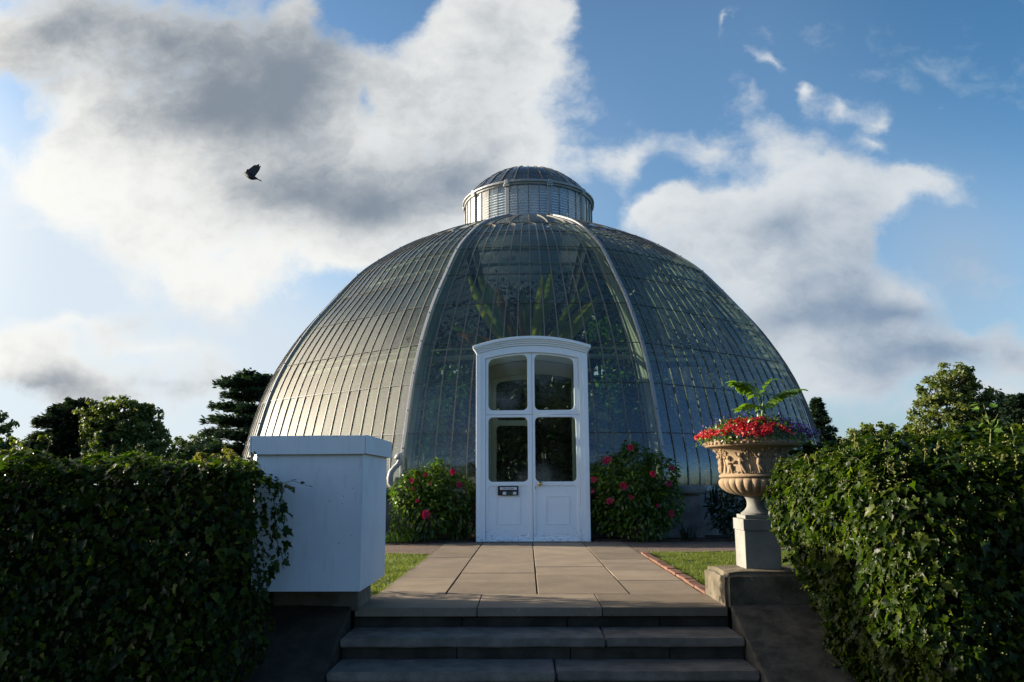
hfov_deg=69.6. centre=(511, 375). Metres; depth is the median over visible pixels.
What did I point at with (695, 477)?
clay pot
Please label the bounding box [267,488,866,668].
ground
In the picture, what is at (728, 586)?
stone plinth
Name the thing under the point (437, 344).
indoor plant
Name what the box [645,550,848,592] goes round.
grass
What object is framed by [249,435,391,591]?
boarded box
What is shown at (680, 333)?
indoor plant
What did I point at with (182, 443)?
round tree
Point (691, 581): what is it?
brick edging
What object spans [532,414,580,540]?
door
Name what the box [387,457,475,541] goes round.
flowering shrub
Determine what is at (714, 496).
strap plant
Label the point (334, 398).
indoor plant
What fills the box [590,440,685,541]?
flowering shrub
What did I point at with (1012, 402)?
cedar tree
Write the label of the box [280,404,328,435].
indoor plant
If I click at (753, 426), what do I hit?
red bedding plant
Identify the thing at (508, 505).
door
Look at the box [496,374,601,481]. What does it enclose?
indoor plant
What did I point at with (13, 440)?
leafy bush
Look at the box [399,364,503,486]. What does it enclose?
indoor plant
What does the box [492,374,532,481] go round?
inner door
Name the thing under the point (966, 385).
plane tree
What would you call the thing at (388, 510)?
shrub
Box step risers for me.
[341,615,759,681]
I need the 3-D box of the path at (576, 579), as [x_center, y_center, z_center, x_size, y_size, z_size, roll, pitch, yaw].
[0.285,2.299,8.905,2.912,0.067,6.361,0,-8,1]
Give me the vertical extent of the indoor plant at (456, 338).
6.870 m
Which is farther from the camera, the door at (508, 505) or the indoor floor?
the indoor floor
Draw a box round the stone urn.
[702,438,803,518]
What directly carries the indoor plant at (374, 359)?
on the indoor floor
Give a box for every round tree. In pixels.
[142,432,222,461]
[838,421,925,443]
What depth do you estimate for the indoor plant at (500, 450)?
16.38 m
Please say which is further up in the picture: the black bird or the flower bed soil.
the black bird
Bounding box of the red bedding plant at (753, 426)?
[694,413,812,446]
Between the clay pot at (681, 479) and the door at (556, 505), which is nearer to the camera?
the door at (556, 505)
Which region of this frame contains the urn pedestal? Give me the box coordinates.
[733,517,781,568]
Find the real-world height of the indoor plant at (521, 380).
7.707 m
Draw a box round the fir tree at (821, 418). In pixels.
[809,397,853,482]
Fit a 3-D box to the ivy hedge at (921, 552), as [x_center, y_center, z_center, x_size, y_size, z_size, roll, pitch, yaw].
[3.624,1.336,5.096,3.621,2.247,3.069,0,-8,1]
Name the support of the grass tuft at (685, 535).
on the flower bed soil
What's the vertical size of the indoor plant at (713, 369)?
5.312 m
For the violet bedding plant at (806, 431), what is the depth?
6.03 m
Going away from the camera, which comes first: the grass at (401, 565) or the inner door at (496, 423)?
the grass at (401, 565)
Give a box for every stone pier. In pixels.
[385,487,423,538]
[642,485,705,537]
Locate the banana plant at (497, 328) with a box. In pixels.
[450,269,598,480]
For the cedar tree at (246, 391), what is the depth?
94.02 m
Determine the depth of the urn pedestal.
5.91 m
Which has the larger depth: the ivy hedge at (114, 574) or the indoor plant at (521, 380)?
the indoor plant at (521, 380)
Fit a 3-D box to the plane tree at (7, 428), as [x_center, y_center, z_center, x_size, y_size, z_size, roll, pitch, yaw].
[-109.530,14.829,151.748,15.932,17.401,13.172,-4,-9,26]
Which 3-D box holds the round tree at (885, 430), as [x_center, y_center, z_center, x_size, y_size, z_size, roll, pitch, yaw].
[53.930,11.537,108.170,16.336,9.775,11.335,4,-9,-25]
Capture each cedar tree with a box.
[181,367,278,463]
[993,392,1023,428]
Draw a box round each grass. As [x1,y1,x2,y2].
[266,552,431,605]
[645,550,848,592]
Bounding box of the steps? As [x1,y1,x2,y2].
[326,627,759,681]
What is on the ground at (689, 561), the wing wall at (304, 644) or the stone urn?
the wing wall at (304, 644)
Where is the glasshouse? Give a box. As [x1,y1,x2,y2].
[242,165,832,542]
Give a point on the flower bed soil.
(714, 538)
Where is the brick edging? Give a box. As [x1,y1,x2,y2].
[641,552,704,593]
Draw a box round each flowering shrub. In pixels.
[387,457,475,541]
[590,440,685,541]
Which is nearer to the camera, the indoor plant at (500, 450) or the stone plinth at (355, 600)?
the stone plinth at (355, 600)
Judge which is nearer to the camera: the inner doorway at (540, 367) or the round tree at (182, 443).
the inner doorway at (540, 367)
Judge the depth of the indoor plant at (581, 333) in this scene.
16.75 m
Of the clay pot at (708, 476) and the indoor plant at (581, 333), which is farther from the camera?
the indoor plant at (581, 333)
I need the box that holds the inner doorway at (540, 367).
[488,361,576,481]
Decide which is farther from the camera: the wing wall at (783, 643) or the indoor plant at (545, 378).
the indoor plant at (545, 378)
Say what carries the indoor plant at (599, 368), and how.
on the indoor floor
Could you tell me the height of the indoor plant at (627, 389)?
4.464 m
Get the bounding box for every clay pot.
[670,470,685,484]
[690,459,703,484]
[704,470,716,484]
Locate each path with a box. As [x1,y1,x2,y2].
[355,542,727,616]
[385,541,793,553]
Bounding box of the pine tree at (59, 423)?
[18,396,119,460]
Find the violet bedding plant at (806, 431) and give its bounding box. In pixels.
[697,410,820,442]
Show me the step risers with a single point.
(606, 652)
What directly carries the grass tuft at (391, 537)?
on the gravel path at (430, 548)
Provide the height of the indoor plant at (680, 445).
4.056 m
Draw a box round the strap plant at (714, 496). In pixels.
[697,481,737,502]
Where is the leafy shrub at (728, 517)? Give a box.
[702,490,787,538]
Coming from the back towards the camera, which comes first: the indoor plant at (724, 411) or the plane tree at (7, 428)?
the plane tree at (7, 428)
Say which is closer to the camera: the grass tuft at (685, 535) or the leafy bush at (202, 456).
the grass tuft at (685, 535)
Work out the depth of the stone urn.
5.91 m
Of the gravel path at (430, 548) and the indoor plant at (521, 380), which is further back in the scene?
the indoor plant at (521, 380)
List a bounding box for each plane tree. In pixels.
[0,410,19,453]
[72,394,177,483]
[899,362,1015,448]
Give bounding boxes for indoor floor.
[469,502,836,535]
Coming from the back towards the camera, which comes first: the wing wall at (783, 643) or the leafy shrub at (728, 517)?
the leafy shrub at (728, 517)
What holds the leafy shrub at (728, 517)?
on the flower bed soil
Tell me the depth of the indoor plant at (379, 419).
14.91 m
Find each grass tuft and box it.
[385,527,423,542]
[676,522,703,539]
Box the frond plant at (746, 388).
[725,379,807,437]
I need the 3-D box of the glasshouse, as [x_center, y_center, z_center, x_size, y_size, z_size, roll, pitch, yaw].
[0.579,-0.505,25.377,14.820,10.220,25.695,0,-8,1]
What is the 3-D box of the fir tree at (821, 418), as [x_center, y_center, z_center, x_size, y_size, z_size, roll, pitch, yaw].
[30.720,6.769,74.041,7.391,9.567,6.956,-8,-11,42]
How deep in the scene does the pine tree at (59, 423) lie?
126.80 m
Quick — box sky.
[0,0,1023,544]
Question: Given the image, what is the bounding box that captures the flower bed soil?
[385,535,798,542]
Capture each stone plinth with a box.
[273,585,370,610]
[704,565,810,610]
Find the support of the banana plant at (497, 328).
on the indoor floor
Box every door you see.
[485,415,532,540]
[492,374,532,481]
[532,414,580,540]
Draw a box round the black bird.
[243,164,261,180]
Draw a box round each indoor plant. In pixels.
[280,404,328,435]
[307,341,407,486]
[311,333,462,486]
[351,327,457,486]
[357,292,475,489]
[365,288,535,509]
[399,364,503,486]
[441,371,541,503]
[445,244,610,487]
[446,291,610,474]
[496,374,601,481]
[508,267,641,485]
[512,276,684,484]
[569,311,684,486]
[592,262,726,483]
[608,330,727,484]
[609,328,736,484]
[662,366,773,484]
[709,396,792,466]
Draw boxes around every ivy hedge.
[0,436,311,681]
[761,402,1023,681]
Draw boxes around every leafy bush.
[0,434,46,458]
[194,445,253,465]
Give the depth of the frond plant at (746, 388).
6.15 m
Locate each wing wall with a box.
[197,605,350,681]
[731,604,880,681]
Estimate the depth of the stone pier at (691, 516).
12.44 m
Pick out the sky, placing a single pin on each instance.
(849, 174)
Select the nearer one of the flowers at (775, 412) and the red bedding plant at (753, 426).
the red bedding plant at (753, 426)
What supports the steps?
on the step risers
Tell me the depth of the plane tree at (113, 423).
124.55 m

